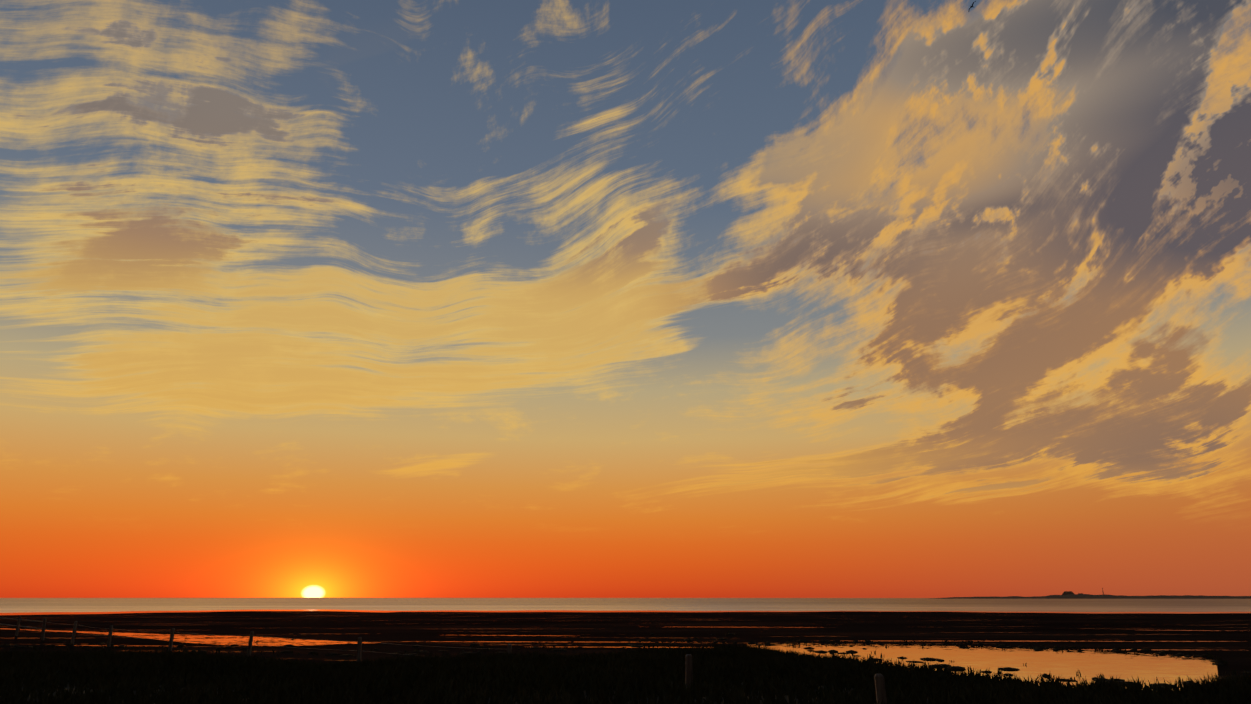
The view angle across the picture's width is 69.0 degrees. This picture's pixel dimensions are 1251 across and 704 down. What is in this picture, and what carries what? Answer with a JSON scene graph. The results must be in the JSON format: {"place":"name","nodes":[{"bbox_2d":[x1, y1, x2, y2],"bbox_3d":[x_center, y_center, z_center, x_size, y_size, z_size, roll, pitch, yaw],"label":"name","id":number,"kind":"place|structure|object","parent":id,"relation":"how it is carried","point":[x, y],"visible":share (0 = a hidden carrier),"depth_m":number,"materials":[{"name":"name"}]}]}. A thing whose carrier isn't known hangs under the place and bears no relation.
{"place":"outdoors","nodes":[
{"label":"outdoors","id":0,"kind":"place"},
{"bbox_2d":[0,676,1149,703],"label":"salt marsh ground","id":1,"kind":"structure","parent":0,"point":[516,702],"depth_m":20.79,"materials":[{"name":"soil"}]},
{"bbox_2d":[0,642,1250,703],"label":"marsh grass","id":2,"kind":"structure","parent":1,"relation":"on","point":[626,675],"depth_m":22.37,"materials":[{"name":"black plant"}]},
{"bbox_2d":[0,611,1250,677],"bbox_3d":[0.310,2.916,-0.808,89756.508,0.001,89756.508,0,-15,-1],"label":"tidal flat","id":3,"kind":"structure","parent":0,"point":[603,632],"depth_m":86.60,"materials":[{"name":"black soil"}]},
{"bbox_2d":[62,645,114,645],"bbox_3d":[-33.041,19.080,59.122,9.531,0.001,0.592,-2,-15,7],"label":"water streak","id":4,"kind":"object","parent":3,"relation":"on","point":[86,645],"visible":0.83,"depth_m":59.38,"materials":[{"name":"orange liquid"}]},
{"bbox_2d":[0,628,377,645],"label":"water channel","id":5,"kind":"object","parent":3,"relation":"on","point":[232,640],"visible":0.84,"depth_m":67.88,"materials":[{"name":"orange liquid"}]},
{"bbox_2d":[15,616,886,703],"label":"fence posts","id":6,"kind":"object","parent":3,"relation":"on","point":[880,687],"visible":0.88,"depth_m":42.44,"materials":[{"name":"brown wood"}]},
{"bbox_2d":[0,617,42,628],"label":"fence rails","id":7,"kind":"object","parent":6,"relation":"attached to","point":[19,625],"visible":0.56,"depth_m":73.46,"materials":[{"name":"brown wood"}]},
{"bbox_2d":[47,622,488,655],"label":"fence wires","id":8,"kind":"object","parent":6,"relation":"attached to","point":[270,645],"visible":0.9,"depth_m":47.08,"materials":[{"name":"black metal"}]},
{"bbox_2d":[429,641,502,641],"bbox_3d":[-4.519,20.443,64.175,23.318,0.001,0.868,-1,-15,3],"label":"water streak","id":9,"kind":"object","parent":3,"relation":"on","point":[472,641],"visible":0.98,"depth_m":64.79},
{"bbox_2d":[480,635,547,635],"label":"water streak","id":10,"kind":"object","parent":3,"relation":"on","point":[513,635],"visible":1,"depth_m":75.03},
{"bbox_2d":[0,630,1250,689],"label":"grass tufts","id":11,"kind":"object","parent":3,"relation":"on","point":[822,651],"visible":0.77,"depth_m":52.32,"materials":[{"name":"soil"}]},
{"bbox_2d":[0,610,1250,614],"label":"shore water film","id":12,"kind":"object","parent":3,"relation":"on","point":[32,613],"visible":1,"depth_m":204.15,"materials":[{"name":"liquid"}]},
{"bbox_2d":[616,647,706,647],"bbox_3d":[0.838,18.595,57.324,14.797,0.001,1.099,-2,-15,6],"label":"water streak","id":13,"kind":"object","parent":3,"relation":"on","point":[654,647],"visible":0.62,"depth_m":57.00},
{"bbox_2d":[747,643,1217,689],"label":"water pool","id":14,"kind":"structure","parent":3,"relation":"on","point":[1088,664],"depth_m":45.23,"materials":[{"name":"orange liquid"}]},
{"bbox_2d":[1051,649,1140,649],"bbox_3d":[31.533,17.822,54.459,12.087,0.001,0.952,-1,-15,3],"label":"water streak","id":15,"kind":"object","parent":3,"relation":"on","point":[1100,649],"visible":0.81,"depth_m":54.81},
{"bbox_2d":[1052,641,1229,641],"bbox_3d":[28.951,20.764,65.362,32.189,0.001,1.188,0,-15,1],"label":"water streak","id":16,"kind":"object","parent":3,"relation":"on","point":[1159,641],"visible":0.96,"depth_m":64.79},
{"bbox_2d":[0,598,1250,612],"bbox_3d":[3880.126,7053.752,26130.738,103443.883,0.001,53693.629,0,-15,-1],"label":"sea water","id":17,"kind":"structure","parent":0,"point":[13,605],"depth_m":410.80,"materials":[{"name":"grey liquid"}]},
{"bbox_2d":[0,0,1250,597],"label":"sky","id":18,"kind":"structure","parent":0,"point":[298,298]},
{"bbox_2d":[793,627,824,627],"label":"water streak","id":19,"kind":"object","parent":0,"point":[808,627],"visible":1,"depth_m":95.09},
{"bbox_2d":[929,594,1250,598],"bbox_3d":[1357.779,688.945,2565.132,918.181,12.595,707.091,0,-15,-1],"label":"island land","id":20,"kind":"structure","parent":0,"point":[1078,596],"depth_m":2450.30,"materials":[{"name":"grey"}]},
{"bbox_2d":[1175,630,1218,630],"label":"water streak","id":21,"kind":"object","parent":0,"point":[1196,630],"visible":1,"depth_m":86.43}
]}

